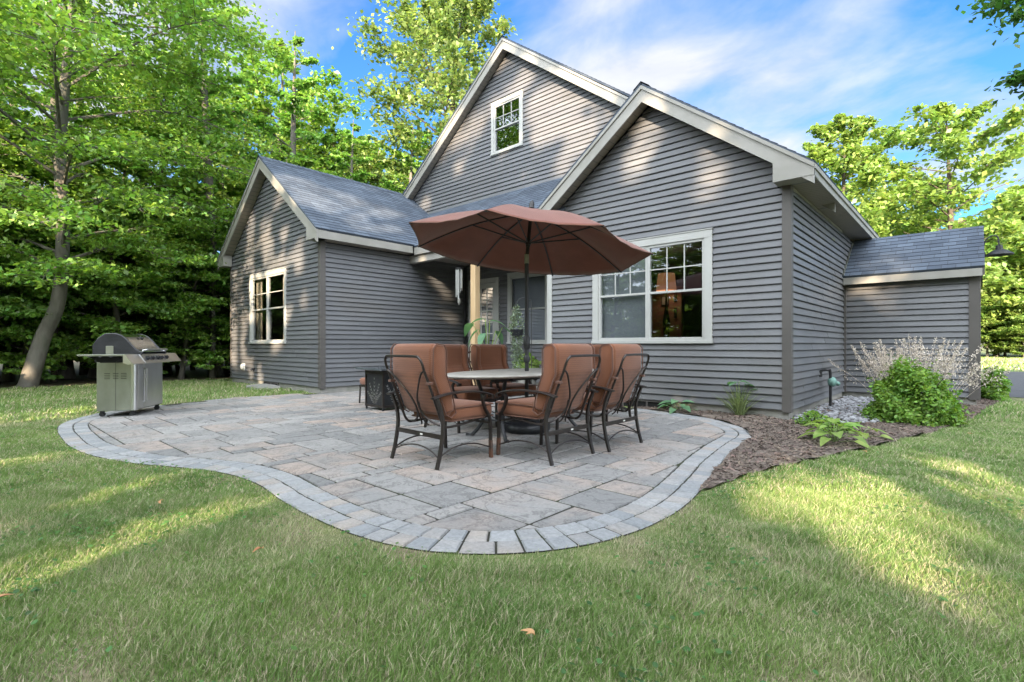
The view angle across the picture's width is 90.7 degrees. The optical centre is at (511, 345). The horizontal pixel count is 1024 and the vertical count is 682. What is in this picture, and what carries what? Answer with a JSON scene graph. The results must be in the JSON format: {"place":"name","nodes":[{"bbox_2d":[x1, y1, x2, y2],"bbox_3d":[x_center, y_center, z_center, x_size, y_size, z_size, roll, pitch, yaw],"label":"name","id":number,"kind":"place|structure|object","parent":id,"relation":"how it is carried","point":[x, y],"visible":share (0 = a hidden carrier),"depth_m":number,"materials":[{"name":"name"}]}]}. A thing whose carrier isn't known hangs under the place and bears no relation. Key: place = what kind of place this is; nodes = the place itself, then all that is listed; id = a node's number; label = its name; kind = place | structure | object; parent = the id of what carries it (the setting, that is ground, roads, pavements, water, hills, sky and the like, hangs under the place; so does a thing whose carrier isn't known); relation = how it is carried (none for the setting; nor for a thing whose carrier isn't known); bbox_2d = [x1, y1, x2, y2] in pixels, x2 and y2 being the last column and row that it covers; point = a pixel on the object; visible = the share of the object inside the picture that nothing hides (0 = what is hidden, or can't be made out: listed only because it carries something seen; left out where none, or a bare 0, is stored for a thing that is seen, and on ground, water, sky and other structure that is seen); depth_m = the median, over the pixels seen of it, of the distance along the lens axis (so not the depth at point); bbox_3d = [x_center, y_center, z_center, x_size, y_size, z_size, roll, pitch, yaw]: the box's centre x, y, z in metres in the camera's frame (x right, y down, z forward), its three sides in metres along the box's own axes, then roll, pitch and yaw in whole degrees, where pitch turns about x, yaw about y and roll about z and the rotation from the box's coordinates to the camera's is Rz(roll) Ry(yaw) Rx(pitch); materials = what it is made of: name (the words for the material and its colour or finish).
{"place":"outdoors","nodes":[
{"label":"outdoors","id":0,"kind":"place"},
{"bbox_2d":[0,360,230,388],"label":"forest floor","id":1,"kind":"structure","parent":0,"point":[198,373],"depth_m":16.11,"materials":[{"name":"brown plant"}]},
{"bbox_2d":[0,41,22,179],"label":"woodland tree","id":2,"kind":"object","parent":1,"relation":"on","point":[10,107],"visible":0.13,"depth_m":14.41,"materials":[{"name":"green plant"}]},
{"bbox_2d":[0,134,32,208],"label":"woodland tree","id":3,"kind":"object","parent":1,"relation":"on","point":[1,139],"visible":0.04,"depth_m":13.45,"materials":[{"name":"green plant"}]},
{"bbox_2d":[0,147,37,355],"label":"woodland tree","id":4,"kind":"object","parent":1,"relation":"on","point":[9,163],"visible":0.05,"depth_m":13.49,"materials":[{"name":"green plant"}]},
{"bbox_2d":[0,204,37,314],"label":"woodland tree","id":5,"kind":"object","parent":1,"relation":"on","point":[4,265],"visible":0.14,"depth_m":12.89,"materials":[{"name":"green plant"}]},
{"bbox_2d":[0,266,45,371],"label":"woodland tree","id":6,"kind":"object","parent":1,"relation":"on","point":[16,340],"visible":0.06,"depth_m":13.53,"materials":[{"name":"green plant"}]},
{"bbox_2d":[0,4,50,369],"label":"woodland tree","id":7,"kind":"object","parent":1,"relation":"on","point":[19,130],"visible":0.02,"depth_m":18.34,"materials":[{"name":"green plant"}]},
{"bbox_2d":[0,5,56,191],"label":"woodland tree","id":8,"kind":"object","parent":1,"relation":"on","point":[39,69],"visible":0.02,"depth_m":18.77,"materials":[{"name":"green plant"}]},
{"bbox_2d":[0,249,72,363],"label":"woodland tree","id":9,"kind":"object","parent":1,"relation":"on","point":[13,333],"visible":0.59,"depth_m":12.61,"materials":[{"name":"green plant"}]},
{"bbox_2d":[9,128,91,336],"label":"woodland tree","id":10,"kind":"object","parent":1,"relation":"on","point":[43,183],"visible":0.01,"depth_m":19.63,"materials":[{"name":"green plant"}]},
{"bbox_2d":[0,0,112,378],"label":"woodland tree","id":11,"kind":"object","parent":1,"relation":"on","point":[68,372],"visible":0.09,"depth_m":15.59,"materials":[{"name":"green plant"}]},
{"bbox_2d":[0,192,125,374],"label":"woodland tree","id":12,"kind":"object","parent":1,"relation":"on","point":[11,359],"visible":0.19,"depth_m":13.48,"materials":[{"name":"green plant"}]},
{"bbox_2d":[6,0,133,374],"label":"woodland tree","id":13,"kind":"object","parent":1,"relation":"on","point":[82,371],"visible":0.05,"depth_m":17.86,"materials":[{"name":"green plant"}]},
{"bbox_2d":[0,221,142,381],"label":"woodland tree","id":14,"kind":"object","parent":1,"relation":"on","point":[31,313],"visible":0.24,"depth_m":13.56,"materials":[{"name":"green plant"}]},
{"bbox_2d":[0,122,167,381],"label":"woodland tree","id":15,"kind":"object","parent":1,"relation":"on","point":[9,377],"visible":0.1,"depth_m":14.96,"materials":[{"name":"green plant"}]},
{"bbox_2d":[5,219,201,374],"bbox_3d":[-11.856,-1.343,15.405,5.375,5.313,5.364,0,0,42],"label":"woodland tree","id":16,"kind":"object","parent":1,"relation":"on","point":[152,308],"visible":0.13,"depth_m":15.00,"materials":[{"name":"green plant"}]},
{"bbox_2d":[0,193,209,368],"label":"woodland tree","id":17,"kind":"object","parent":1,"relation":"on","point":[114,324],"visible":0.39,"depth_m":13.81,"materials":[{"name":"green plant"}]},
{"bbox_2d":[10,129,235,377],"bbox_3d":[-13.207,-3.033,16.911,7.128,8.745,6.949,0,0,19],"label":"woodland tree","id":18,"kind":"object","parent":1,"relation":"on","point":[92,372],"visible":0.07,"depth_m":16.72,"materials":[{"name":"green plant"}]},
{"bbox_2d":[41,55,210,290],"bbox_3d":[-17.922,-6.014,23.200,8.529,14.551,8.807,0,0,-25],"label":"woodland tree","id":19,"kind":"object","parent":1,"relation":"on","point":[141,94],"visible":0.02,"depth_m":22.55,"materials":[{"name":"green plant"}]},
{"bbox_2d":[23,36,257,375],"bbox_3d":[-12.481,-4.774,17.919,7.282,12.072,7.172,0,0,23],"label":"woodland tree","id":20,"kind":"object","parent":1,"relation":"on","point":[234,123],"visible":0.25,"depth_m":17.42,"materials":[{"name":"green plant"}]},
{"bbox_2d":[74,184,229,347],"bbox_3d":[-12.844,-2.209,18.146,5.858,6.981,6.009,0,0,-19],"label":"woodland tree","id":21,"kind":"object","parent":1,"relation":"on","point":[157,331],"visible":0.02,"depth_m":16.90,"materials":[{"name":"green plant"}]},
{"bbox_2d":[0,0,333,388],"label":"maple tree","id":22,"kind":"object","parent":1,"relation":"on","point":[63,208],"visible":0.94,"depth_m":12.46,"materials":[{"name":"green plant"}]},
{"bbox_2d":[114,240,229,378],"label":"woodland tree","id":23,"kind":"object","parent":1,"relation":"on","point":[200,334],"visible":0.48,"depth_m":15.48,"materials":[{"name":"green plant"}]},
{"bbox_2d":[122,200,235,377],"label":"woodland tree","id":24,"kind":"object","parent":1,"relation":"on","point":[193,227],"visible":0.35,"depth_m":15.20,"materials":[{"name":"green plant"}]},
{"bbox_2d":[129,280,228,374],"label":"woodland tree","id":25,"kind":"object","parent":1,"relation":"on","point":[177,365],"visible":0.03,"depth_m":17.27,"materials":[{"name":"green plant"}]},
{"bbox_2d":[128,159,247,372],"bbox_3d":[-10.895,-2.672,18.651,7.008,7.973,6.833,0,0,-29],"label":"woodland tree","id":26,"kind":"object","parent":1,"relation":"on","point":[168,181],"visible":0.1,"depth_m":16.94,"materials":[{"name":"green plant"}]},
{"bbox_2d":[169,96,230,366],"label":"woodland tree","id":27,"kind":"object","parent":1,"relation":"on","point":[185,167],"depth_m":23.33,"materials":[{"name":"green plant"}]},
{"bbox_2d":[181,273,229,326],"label":"woodland tree","id":28,"kind":"object","parent":1,"relation":"on","point":[220,316],"visible":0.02,"depth_m":16.87,"materials":[{"name":"green plant"}]},
{"bbox_2d":[156,0,258,376],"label":"woodland tree","id":29,"kind":"object","parent":1,"relation":"on","point":[227,112],"visible":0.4,"depth_m":17.09,"materials":[{"name":"green plant"}]},
{"bbox_2d":[187,273,229,365],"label":"woodland tree","id":30,"kind":"object","parent":1,"relation":"on","point":[194,364],"visible":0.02,"depth_m":18.15,"materials":[{"name":"green plant"}]},
{"bbox_2d":[201,79,308,251],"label":"woodland tree","id":31,"kind":"object","parent":1,"relation":"on","point":[244,119],"visible":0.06,"depth_m":24.13,"materials":[{"name":"green plant"}]},
{"bbox_2d":[180,144,335,318],"bbox_3d":[-9.106,-3.132,19.755,7.065,8.957,6.888,0,0,-33],"label":"woodland tree","id":32,"kind":"object","parent":1,"relation":"on","point":[309,162],"visible":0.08,"depth_m":18.09,"materials":[{"name":"green plant"}]},
{"bbox_2d":[169,38,365,186],"bbox_3d":[-12.341,-6.557,25.720,10.530,15.668,10.197,0,0,-28],"label":"woodland tree","id":33,"kind":"object","parent":1,"relation":"on","point":[321,90],"visible":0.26,"depth_m":23.79,"materials":[{"name":"green plant"}]},
{"bbox_2d":[243,31,338,167],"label":"woodland tree","id":34,"kind":"object","parent":1,"relation":"on","point":[292,132],"visible":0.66,"depth_m":20.04,"materials":[{"name":"green plant"}]},
{"bbox_2d":[266,106,327,154],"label":"woodland tree","id":35,"kind":"object","parent":1,"relation":"on","point":[317,131],"visible":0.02,"depth_m":29.22,"materials":[{"name":"green plant"}]},
{"bbox_2d":[312,122,353,169],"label":"woodland tree","id":36,"kind":"object","parent":1,"relation":"on","point":[335,148],"visible":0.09,"depth_m":26.27,"materials":[{"name":"green plant"}]},
{"bbox_2d":[317,157,349,178],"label":"woodland tree","id":37,"kind":"object","parent":1,"relation":"on","point":[327,165],"visible":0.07,"depth_m":24.13,"materials":[{"name":"green plant"}]},
{"bbox_2d":[329,119,375,182],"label":"woodland tree","id":38,"kind":"object","parent":1,"relation":"on","point":[356,175],"visible":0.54,"depth_m":22.32,"materials":[{"name":"green plant"}]},
{"bbox_2d":[313,126,395,191],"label":"woodland tree","id":39,"kind":"object","parent":1,"relation":"on","point":[363,153],"visible":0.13,"depth_m":26.11,"materials":[{"name":"green plant"}]},
{"bbox_2d":[303,135,405,185],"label":"woodland tree","id":40,"kind":"object","parent":1,"relation":"on","point":[312,147],"visible":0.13,"depth_m":26.11,"materials":[{"name":"green plant"}]},
{"bbox_2d":[324,133,397,184],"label":"woodland tree","id":41,"kind":"object","parent":1,"relation":"on","point":[368,137],"visible":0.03,"depth_m":34.97,"materials":[{"name":"green plant"}]},
{"bbox_2d":[350,150,389,185],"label":"woodland tree","id":42,"kind":"object","parent":1,"relation":"on","point":[377,170],"visible":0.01,"depth_m":30.40,"materials":[{"name":"green plant"}]},
{"bbox_2d":[377,125,430,192],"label":"woodland tree","id":43,"kind":"object","parent":1,"relation":"on","point":[411,163],"visible":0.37,"depth_m":24.86,"materials":[{"name":"green plant"}]},
{"bbox_2d":[396,115,431,175],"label":"woodland tree","id":44,"kind":"object","parent":1,"relation":"on","point":[425,131],"visible":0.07,"depth_m":31.34,"materials":[{"name":"green plant"}]},
{"bbox_2d":[336,0,521,193],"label":"oak tree","id":45,"kind":"object","parent":1,"relation":"on","point":[442,37],"visible":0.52,"depth_m":25.87,"materials":[{"name":"green plant"}]},
{"bbox_2d":[57,388,751,554],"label":"patio","id":46,"kind":"structure","parent":0,"point":[321,457],"depth_m":4.48,"materials":[{"name":"stone"}]},
{"bbox_2d":[77,333,180,416],"bbox_3d":[-5.880,0.434,7.863,0.719,1.230,1.590,0,0,-12],"label":"gas grill","id":47,"kind":"object","parent":46,"relation":"on","point":[129,371],"visible":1,"depth_m":7.48,"materials":[{"name":"metal"}]},
{"bbox_2d":[138,364,145,408],"bbox_3d":[-5.602,0.613,7.652,0.058,0.675,0.148,0,0,-12],"label":"door","id":48,"kind":"structure","parent":47,"relation":"in","point":[141,370],"depth_m":7.66,"materials":[{"name":"silver metal"}]},
{"bbox_2d":[144,362,161,406],"bbox_3d":[-5.679,0.613,8.025,0.058,0.675,0.596,0,0,-12],"label":"door","id":49,"kind":"structure","parent":47,"relation":"in","point":[153,371],"depth_m":8.02,"materials":[{"name":"silver metal"}]},
{"bbox_2d":[359,377,364,402],"bbox_3d":[-2.420,0.811,9.215,0.538,0.480,0.538,0,0,42],"label":"footstool","id":50,"kind":"object","parent":46,"relation":"on","point":[362,381],"visible":0.17,"depth_m":9.16,"materials":[{"name":"fabric"}]},
{"bbox_2d":[355,366,404,410],"bbox_3d":[-1.900,0.704,8.553,0.760,0.692,1.220,0,0,42],"label":"fire table","id":51,"kind":"object","parent":46,"relation":"on","point":[378,386],"visible":0.51,"depth_m":8.17,"materials":[{"name":"metal"}]},
{"bbox_2d":[384,343,493,470],"bbox_3d":[-0.671,0.518,4.695,0.710,1.071,0.877,0,0,42],"label":"patio chair","id":52,"kind":"object","parent":46,"relation":"on","point":[419,374],"visible":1,"depth_m":4.48,"materials":[{"name":"brown fabric"}]},
{"bbox_2d":[424,344,498,432],"bbox_3d":[-0.673,0.518,6.518,0.877,1.071,0.710,0,0,42],"label":"patio chair","id":53,"kind":"object","parent":46,"relation":"on","point":[456,357],"visible":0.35,"depth_m":6.63,"materials":[{"name":"brown fabric"}]},
{"bbox_2d":[464,318,509,346],"bbox_3d":[-0.467,0.248,10.378,1.136,1.603,0.504,0,0,6],"label":"potted elephant ear","id":54,"kind":"object","parent":46,"relation":"on","point":[469,326],"visible":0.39,"depth_m":10.39},
{"bbox_2d":[467,344,537,423],"bbox_3d":[-0.148,0.518,7.095,0.877,1.071,0.710,0,0,42],"label":"patio chair","id":55,"kind":"object","parent":46,"relation":"on","point":[488,356],"visible":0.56,"depth_m":7.09,"materials":[{"name":"brown fabric"}]},
{"bbox_2d":[508,298,531,395],"bbox_3d":[0.091,0.056,9.916,0.470,1.987,0.398,0,0,42],"label":"hanging plant","id":56,"kind":"object","parent":46,"relation":"on","point":[517,333],"visible":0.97,"depth_m":9.89,"materials":[{"name":"plant"}]},
{"bbox_2d":[447,368,593,442],"bbox_3d":[0.180,0.691,6.189,1.230,0.750,2.460,0,0,42],"label":"patio table","id":57,"kind":"object","parent":46,"relation":"on","point":[504,376],"visible":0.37,"depth_m":5.62,"materials":[{"name":"stone"}]},
{"bbox_2d":[518,379,535,395],"bbox_3d":[0.314,0.775,10.527,0.420,0.550,0.420,0,0,42],"label":"planter","id":58,"kind":"object","parent":46,"relation":"on","point":[523,381],"visible":0.11,"depth_m":10.39,"materials":[{"name":"concrete"}]},
{"bbox_2d":[512,352,541,368],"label":"porch plant","id":59,"kind":"object","parent":58,"relation":"in","point":[536,363],"visible":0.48,"depth_m":10.38,"materials":[{"name":"green plant"}]},
{"bbox_2d":[409,200,652,433],"bbox_3d":[0.185,-0.368,6.191,2.811,2.829,2.796,0,0,42],"label":"patio umbrella","id":60,"kind":"object","parent":46,"relation":"on","point":[530,239],"visible":0.89,"depth_m":6.53,"materials":[{"name":"fabric"}]},
{"bbox_2d":[495,343,600,465],"bbox_3d":[0.345,0.518,4.856,0.877,1.071,0.710,0,0,42],"label":"patio chair","id":61,"kind":"object","parent":46,"relation":"on","point":[567,373],"visible":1,"depth_m":4.65,"materials":[{"name":"brown fabric"}]},
{"bbox_2d":[555,344,649,451],"bbox_3d":[0.952,0.518,5.405,0.877,1.071,0.710,0,0,42],"label":"patio chair","id":62,"kind":"object","parent":46,"relation":"on","point":[619,372],"visible":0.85,"depth_m":5.16,"materials":[{"name":"brown fabric"}]},
{"bbox_2d":[585,344,631,421],"bbox_3d":[1.292,0.518,7.412,0.710,1.071,0.877,0,0,42],"label":"patio chair","id":63,"kind":"object","parent":46,"relation":"on","point":[596,346],"visible":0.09,"depth_m":7.64,"materials":[{"name":"brown fabric"}]},
{"bbox_2d":[0,347,1023,681],"bbox_3d":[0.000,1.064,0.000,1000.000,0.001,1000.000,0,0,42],"label":"ground","id":64,"kind":"structure","parent":0,"point":[332,539],"depth_m":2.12,"materials":[{"name":"green plant"}]},
{"bbox_2d":[246,384,279,389],"bbox_3d":[-6.269,1.028,12.519,1.240,0.105,0.550,0,0,42],"label":"window well cover","id":65,"kind":"object","parent":64,"relation":"on","point":[261,386],"depth_m":12.28,"materials":[{"name":"plastic"}]},
{"bbox_2d":[0,425,1023,681],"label":"lawn clover","id":66,"kind":"object","parent":64,"relation":"on","point":[622,675],"visible":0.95,"depth_m":2.56,"materials":[{"name":"green plant"}]},
{"bbox_2d":[520,628,534,634],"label":"fallen leaf","id":67,"kind":"object","parent":64,"relation":"on","point":[530,630],"visible":1,"depth_m":1.77,"materials":[{"name":"beige plant"}]},
{"bbox_2d":[217,35,1014,419],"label":"house","id":68,"kind":"structure","parent":64,"relation":"on","point":[783,297],"depth_m":9.81,"materials":[{"name":"grey wood"}]},
{"bbox_2d":[263,381,278,385],"bbox_3d":[-6.071,1.013,12.743,0.870,0.175,0.032,0,0,42],"label":"basement window","id":69,"kind":"structure","parent":68,"relation":"in","point":[264,382],"depth_m":12.73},
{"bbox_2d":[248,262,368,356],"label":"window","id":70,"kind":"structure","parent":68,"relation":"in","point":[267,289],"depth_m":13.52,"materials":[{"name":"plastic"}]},
{"bbox_2d":[455,268,462,304],"bbox_3d":[-1.207,-1.485,11.545,0.180,1.130,0.177,0,0,42],"label":"wind chime","id":71,"kind":"object","parent":68,"relation":"hanging from","point":[457,281],"visible":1,"depth_m":11.52,"materials":[{"name":"silver metal"}]},
{"bbox_2d":[468,277,499,370],"bbox_3d":[-0.740,-0.420,13.667,1.155,2.740,0.212,0,0,42],"label":"door","id":72,"kind":"structure","parent":68,"relation":"in","point":[489,291],"depth_m":13.53,"materials":[{"name":"plastic"}]},
{"bbox_2d":[493,272,546,343],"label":"window","id":73,"kind":"structure","parent":68,"relation":"in","point":[516,280],"depth_m":12.63,"materials":[{"name":"glass"}]},
{"bbox_2d":[490,89,555,189],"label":"window","id":74,"kind":"structure","parent":68,"relation":"in","point":[507,113],"depth_m":13.09,"materials":[{"name":"plastic"}]},
{"bbox_2d":[622,398,673,407],"bbox_3d":[2.290,1.018,8.576,0.950,0.185,0.032,0,0,42],"label":"basement window","id":75,"kind":"structure","parent":68,"relation":"in","point":[641,402],"depth_m":8.55,"materials":[{"name":"black glass"}]},
{"bbox_2d":[591,228,712,343],"bbox_3d":[2.299,-0.922,8.552,2.204,1.784,0.112,0,0,42],"label":"window","id":76,"kind":"structure","parent":68,"relation":"in","point":[705,236],"depth_m":8.34,"materials":[{"name":"plastic"}]},
{"bbox_2d":[661,296,668,305],"bbox_3d":[3.349,-0.970,11.056,0.170,0.200,0.030,0,0,42],"label":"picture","id":77,"kind":"object","parent":68,"relation":"attached to","point":[663,301],"visible":0.83,"depth_m":11.07,"materials":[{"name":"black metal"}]},
{"bbox_2d":[656,273,676,336],"bbox_3d":[3.277,-0.635,10.739,0.420,1.770,0.420,0,0,42],"label":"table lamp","id":78,"kind":"object","parent":68,"relation":"on","point":[661,282],"visible":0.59,"depth_m":10.66,"materials":[{"name":"brown fabric"}]},
{"bbox_2d":[631,396,998,491],"bbox_3d":[4.949,1.041,8.266,11.098,0.061,3.778,0,0,-33],"label":"mulch bed","id":79,"kind":"object","parent":64,"relation":"on","point":[752,461],"visible":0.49,"depth_m":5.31,"materials":[{"name":"brown wood"}]},
{"bbox_2d":[656,399,695,413],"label":"hosta","id":80,"kind":"object","parent":79,"relation":"on","point":[673,409],"visible":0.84,"depth_m":8.00,"materials":[{"name":"green plant"}]},
{"bbox_2d":[715,380,761,415],"bbox_3d":[3.382,0.784,7.473,0.832,0.535,0.629,0,0,-20],"label":"daylily","id":81,"kind":"object","parent":79,"relation":"on","point":[738,405],"visible":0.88,"depth_m":7.37,"materials":[{"name":"green plant"}]},
{"bbox_2d":[792,408,833,427],"bbox_3d":[3.876,0.937,6.487,0.452,0.252,0.525,0,0,42],"label":"sedge","id":82,"kind":"object","parent":79,"relation":"on","point":[809,416],"visible":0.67,"depth_m":6.47,"materials":[{"name":"green plant"}]},
{"bbox_2d":[798,418,869,447],"bbox_3d":[3.411,0.935,5.392,0.689,0.278,0.760,0,0,18],"label":"hosta","id":83,"kind":"object","parent":79,"relation":"on","point":[836,434],"visible":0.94,"depth_m":5.33,"materials":[{"name":"green plant"}]},
{"bbox_2d":[817,417,852,432],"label":"sedge","id":84,"kind":"object","parent":79,"relation":"on","point":[832,426],"visible":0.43,"depth_m":6.00,"materials":[{"name":"green plant"}]},
{"bbox_2d":[791,395,882,422],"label":"river stones","id":85,"kind":"object","parent":79,"relation":"on","point":[837,406],"visible":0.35,"depth_m":7.87,"materials":[{"name":"grey stone"}]},
{"bbox_2d":[841,421,893,439],"bbox_3d":[4.018,0.968,5.797,0.447,0.203,0.550,0,0,-3],"label":"hosta","id":86,"kind":"object","parent":79,"relation":"on","point":[882,435],"visible":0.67,"depth_m":5.64,"materials":[{"name":"green plant"}]},
{"bbox_2d":[854,351,974,427],"bbox_3d":[5.443,0.581,6.913,1.262,0.993,1.213,0,0,-7],"label":"shrub","id":87,"kind":"object","parent":79,"relation":"on","point":[904,393],"visible":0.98,"depth_m":6.61,"materials":[{"name":"green plant"}]},
{"bbox_2d":[828,334,1021,405],"bbox_3d":[6.040,0.438,7.533,2.174,1.227,0.920,0,0,42],"label":"plume flower","id":88,"kind":"object","parent":79,"relation":"on","point":[881,358],"visible":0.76,"depth_m":7.46,"materials":[{"name":"beige plant"}]},
{"bbox_2d":[981,365,1013,400],"bbox_3d":[9.403,0.689,9.867,0.497,0.803,1.162,0,0,35],"label":"perennial","id":89,"kind":"object","parent":79,"relation":"on","point":[1002,393],"visible":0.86,"depth_m":9.62,"materials":[{"name":"green plant"}]},
{"bbox_2d":[801,113,923,237],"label":"maple tree","id":90,"kind":"object","parent":64,"relation":"on","point":[866,164],"visible":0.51,"depth_m":28.66,"materials":[{"name":"green plant"}]},
{"bbox_2d":[840,98,1023,292],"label":"oak tree","id":91,"kind":"object","parent":64,"relation":"on","point":[954,133],"visible":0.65,"depth_m":30.15,"materials":[{"name":"green plant"}]},
{"bbox_2d":[858,175,1023,292],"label":"maple tree","id":92,"kind":"object","parent":64,"relation":"on","point":[986,276],"visible":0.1,"depth_m":35.26,"materials":[{"name":"green plant"}]},
{"bbox_2d":[981,308,987,334],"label":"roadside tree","id":93,"kind":"object","parent":64,"relation":"on","point":[982,320],"visible":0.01,"depth_m":43.49,"materials":[{"name":"green plant"}]},
{"bbox_2d":[947,184,1023,355],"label":"roadside tree","id":94,"kind":"object","parent":64,"relation":"on","point":[1000,195],"visible":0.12,"depth_m":49.42,"materials":[{"name":"green plant"}]},
{"bbox_2d":[955,0,1023,105],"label":"overhanging tree","id":95,"kind":"object","parent":64,"relation":"on","point":[1016,79],"visible":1,"depth_m":7.44,"materials":[{"name":"green plant"}]},
{"bbox_2d":[981,291,1021,356],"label":"roadside tree","id":96,"kind":"object","parent":64,"relation":"on","point":[987,338],"visible":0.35,"depth_m":43.64,"materials":[{"name":"green plant"}]},
{"bbox_2d":[981,212,1023,356],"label":"roadside tree","id":97,"kind":"object","parent":64,"relation":"on","point":[1016,247],"visible":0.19,"depth_m":42.33,"materials":[{"name":"green plant"}]},
{"bbox_2d":[984,288,1021,356],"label":"roadside tree","id":98,"kind":"object","parent":64,"relation":"on","point":[998,292],"visible":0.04,"depth_m":44.26,"materials":[{"name":"green plant"}]},
{"bbox_2d":[986,293,1023,356],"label":"roadside tree","id":99,"kind":"object","parent":64,"relation":"on","point":[1017,326],"visible":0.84,"depth_m":41.90,"materials":[{"name":"green plant"}]},
{"bbox_2d":[8,0,1023,252],"label":"sky","id":100,"kind":"structure","parent":0,"point":[773,70],"materials":[{"name":"blue"}]},
{"bbox_2d":[983,370,1023,397],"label":"driveway","id":101,"kind":"structure","parent":0,"point":[1016,379],"depth_m":13.97,"materials":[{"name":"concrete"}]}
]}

